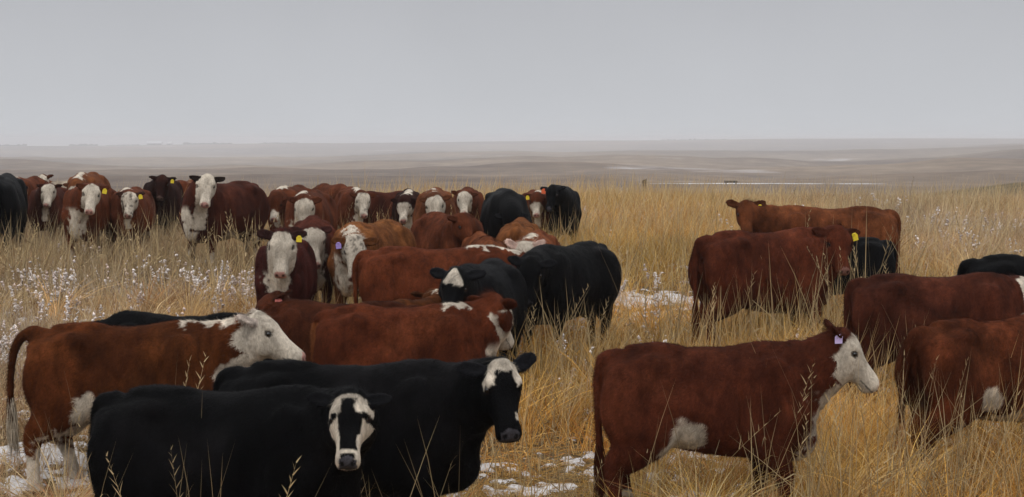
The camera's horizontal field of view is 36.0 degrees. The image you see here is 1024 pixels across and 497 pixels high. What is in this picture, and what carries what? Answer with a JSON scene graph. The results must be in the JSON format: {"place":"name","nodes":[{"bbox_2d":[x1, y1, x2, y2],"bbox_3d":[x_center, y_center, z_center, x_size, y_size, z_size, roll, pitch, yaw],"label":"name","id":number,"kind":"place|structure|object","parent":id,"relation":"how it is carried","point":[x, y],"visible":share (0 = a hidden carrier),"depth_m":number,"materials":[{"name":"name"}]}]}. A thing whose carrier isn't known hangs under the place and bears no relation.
{"place":"outdoors","nodes":[
{"label":"outdoors","id":0,"kind":"place"},
{"bbox_2d":[0,138,1023,496],"bbox_3d":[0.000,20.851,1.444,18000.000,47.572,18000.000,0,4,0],"label":"ground","id":1,"kind":"structure","parent":0,"point":[970,162],"depth_m":572.50,"materials":[{"name":"white snow"}]},
{"bbox_2d":[0,173,27,258],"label":"cow","id":2,"kind":"object","parent":1,"relation":"on","point":[13,199],"visible":0.88,"depth_m":24.36},
{"bbox_2d":[16,176,47,223],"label":"cow","id":3,"kind":"object","parent":1,"relation":"on","point":[31,182],"visible":0.12,"depth_m":28.82},
{"bbox_2d":[34,174,53,181],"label":"cow","id":4,"kind":"object","parent":1,"relation":"on","point":[44,177],"visible":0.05,"depth_m":31.00},
{"bbox_2d":[27,182,67,243],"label":"cow","id":5,"kind":"object","parent":1,"relation":"on","point":[45,198],"visible":0.66,"depth_m":26.32},
{"bbox_2d":[51,181,67,187],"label":"cow","id":6,"kind":"object","parent":1,"relation":"on","point":[58,182],"visible":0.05,"depth_m":30.13},
{"bbox_2d":[63,172,110,189],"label":"cow","id":7,"kind":"object","parent":1,"relation":"on","point":[84,177],"visible":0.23,"depth_m":28.87},
{"bbox_2d":[61,182,115,264],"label":"cow","id":8,"kind":"object","parent":1,"relation":"on","point":[91,201],"visible":0.77,"depth_m":24.23},
{"bbox_2d":[110,186,155,256],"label":"cow","id":9,"kind":"object","parent":1,"relation":"on","point":[128,203],"visible":0.78,"depth_m":24.92},
{"bbox_2d":[3,306,305,494],"bbox_3d":[-2.750,1.180,12.151,2.347,1.490,0.675,0,4,-2],"label":"cow","id":10,"kind":"object","parent":1,"relation":"on","point":[92,360],"visible":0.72,"depth_m":11.91},
{"bbox_2d":[147,141,162,144],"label":"farm building","id":11,"kind":"structure","parent":1,"relation":"on","point":[154,142],"depth_m":4135.42,"materials":[{"name":"metal"}]},
{"bbox_2d":[143,174,183,236],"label":"cow","id":12,"kind":"object","parent":1,"relation":"on","point":[166,192],"visible":0.52,"depth_m":27.29},
{"bbox_2d":[177,179,192,194],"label":"cow","id":13,"kind":"object","parent":1,"relation":"on","point":[184,184],"visible":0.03,"depth_m":28.56},
{"bbox_2d":[92,309,279,360],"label":"cow","id":14,"kind":"object","parent":1,"relation":"on","point":[128,318],"visible":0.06,"depth_m":12.95},
{"bbox_2d":[178,172,269,275],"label":"cow","id":15,"kind":"object","parent":1,"relation":"on","point":[206,195],"visible":0.82,"depth_m":23.47},
{"bbox_2d":[84,377,392,496],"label":"cow","id":16,"kind":"object","parent":1,"relation":"on","point":[326,436],"visible":0.99,"depth_m":9.59},
{"bbox_2d":[254,223,318,303],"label":"cow","id":17,"kind":"object","parent":1,"relation":"on","point":[285,259],"visible":0.66,"depth_m":16.86},
{"bbox_2d":[267,184,311,231],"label":"cow","id":18,"kind":"object","parent":1,"relation":"on","point":[277,198],"visible":0.35,"depth_m":25.20},
{"bbox_2d":[284,189,337,231],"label":"cow","id":19,"kind":"object","parent":1,"relation":"on","point":[301,205],"visible":0.46,"depth_m":22.72},
{"bbox_2d":[289,215,334,302],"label":"cow","id":20,"kind":"object","parent":1,"relation":"on","point":[320,234],"visible":0.38,"depth_m":18.82},
{"bbox_2d":[312,183,346,199],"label":"cow","id":21,"kind":"object","parent":1,"relation":"on","point":[332,191],"visible":0.19,"depth_m":28.58},
{"bbox_2d":[255,287,420,361],"bbox_3d":[-1.606,1.015,14.249,1.755,1.383,0.684,0,4,2],"label":"cow","id":22,"kind":"object","parent":1,"relation":"on","point":[293,317],"visible":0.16,"depth_m":14.08},
{"bbox_2d":[335,186,376,228],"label":"cow","id":23,"kind":"object","parent":1,"relation":"on","point":[357,197],"visible":0.52,"depth_m":25.28},
{"bbox_2d":[327,219,415,303],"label":"cow","id":24,"kind":"object","parent":1,"relation":"on","point":[350,241],"visible":0.41,"depth_m":18.38},
{"bbox_2d":[212,346,537,496],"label":"cow","id":25,"kind":"object","parent":1,"relation":"on","point":[467,405],"visible":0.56,"depth_m":10.39},
{"bbox_2d":[366,191,401,222],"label":"cow","id":26,"kind":"object","parent":1,"relation":"on","point":[380,200],"visible":0.15,"depth_m":28.23},
{"bbox_2d":[391,188,419,228],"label":"cow","id":27,"kind":"object","parent":1,"relation":"on","point":[404,203],"visible":0.39,"depth_m":25.12},
{"bbox_2d":[309,288,517,365],"bbox_3d":[-0.835,1.066,13.403,1.800,1.537,0.674,0,4,-3],"label":"cow","id":28,"kind":"object","parent":1,"relation":"on","point":[471,327],"visible":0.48,"depth_m":13.16},
{"bbox_2d":[393,288,441,305],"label":"cow","id":29,"kind":"object","parent":1,"relation":"on","point":[429,296],"visible":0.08,"depth_m":14.77},
{"bbox_2d":[412,187,456,222],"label":"cow","id":30,"kind":"object","parent":1,"relation":"on","point":[435,199],"visible":0.42,"depth_m":23.22},
{"bbox_2d":[350,244,525,303],"bbox_3d":[-0.714,0.627,17.327,2.137,1.391,0.744,0,4,-3],"label":"cow","id":31,"kind":"object","parent":1,"relation":"on","point":[390,273],"visible":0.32,"depth_m":17.02},
{"bbox_2d":[410,211,483,248],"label":"cow","id":32,"kind":"object","parent":1,"relation":"on","point":[435,230],"visible":0.39,"depth_m":20.48},
{"bbox_2d":[451,187,483,220],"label":"cow","id":33,"kind":"object","parent":1,"relation":"on","point":[468,199],"visible":0.38,"depth_m":25.43},
{"bbox_2d":[427,257,528,360],"bbox_3d":[-0.333,0.785,15.312,0.698,1.551,2.142,1,4,14],"label":"cow","id":34,"kind":"object","parent":1,"relation":"on","point":[496,275],"visible":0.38,"depth_m":14.99},
{"bbox_2d":[461,230,507,248],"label":"cow","id":35,"kind":"object","parent":1,"relation":"on","point":[480,237],"visible":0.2,"depth_m":18.88},
{"bbox_2d":[480,188,531,238],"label":"cow","id":36,"kind":"object","parent":1,"relation":"on","point":[501,207],"visible":0.52,"depth_m":22.89},
{"bbox_2d":[0,163,1023,496],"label":"dry grass","id":37,"kind":"structure","parent":1,"relation":"on","point":[654,209],"depth_m":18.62,"materials":[{"name":"beige plant"}]},
{"bbox_2d":[0,192,1023,496],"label":"frosted forbs","id":38,"kind":"object","parent":1,"relation":"on","point":[196,282],"visible":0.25,"depth_m":20.84,"materials":[{"name":"white plant"}]},
{"bbox_2d":[495,217,538,249],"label":"cow","id":39,"kind":"object","parent":1,"relation":"on","point":[518,228],"visible":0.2,"depth_m":19.45},
{"bbox_2d":[505,229,559,336],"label":"cow","id":40,"kind":"object","parent":1,"relation":"on","point":[527,242],"visible":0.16,"depth_m":17.79},
{"bbox_2d":[522,189,550,232],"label":"cow","id":41,"kind":"object","parent":1,"relation":"on","point":[536,199],"visible":0.37,"depth_m":25.58},
{"bbox_2d":[540,182,581,241],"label":"cow","id":42,"kind":"object","parent":1,"relation":"on","point":[564,198],"visible":0.59,"depth_m":25.45},
{"bbox_2d":[506,240,622,364],"bbox_3d":[0.531,0.616,17.137,0.738,1.388,2.128,2,4,27],"label":"cow","id":43,"kind":"object","parent":1,"relation":"on","point":[578,266],"visible":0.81,"depth_m":16.90},
{"bbox_2d":[590,318,879,496],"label":"cow","id":44,"kind":"object","parent":1,"relation":"on","point":[714,393],"visible":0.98,"depth_m":11.14},
{"bbox_2d":[650,183,825,183],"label":"snow strip","id":45,"kind":"object","parent":1,"relation":"on","point":[743,183],"visible":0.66,"depth_m":256.97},
{"bbox_2d":[687,221,860,346],"bbox_3d":[2.838,0.447,17.207,2.040,1.566,0.774,-2,4,-24],"label":"cow","id":46,"kind":"object","parent":1,"relation":"on","point":[718,258],"visible":0.84,"depth_m":16.93},
{"bbox_2d":[726,198,901,272],"bbox_3d":[4.004,0.044,20.902,2.361,1.562,0.685,0,4,0],"label":"cow","id":47,"kind":"object","parent":1,"relation":"on","point":[759,216],"visible":0.36,"depth_m":20.68},
{"bbox_2d":[832,236,897,294],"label":"cow","id":48,"kind":"object","parent":1,"relation":"on","point":[875,251],"visible":0.22,"depth_m":18.75},
{"bbox_2d":[841,271,1023,411],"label":"cow","id":49,"kind":"object","parent":1,"relation":"on","point":[928,300],"visible":0.46,"depth_m":14.55},
{"bbox_2d":[893,314,1023,492],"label":"cow","id":50,"kind":"object","parent":1,"relation":"on","point":[988,345],"visible":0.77,"depth_m":12.11},
{"bbox_2d":[956,253,1023,276],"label":"cow","id":51,"kind":"object","parent":1,"relation":"on","point":[1001,263],"visible":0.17,"depth_m":15.52},
{"bbox_2d":[0,0,1023,145],"label":"sky","id":52,"kind":"structure","parent":0,"point":[76,72],"materials":[{"name":"grey"}]}
]}

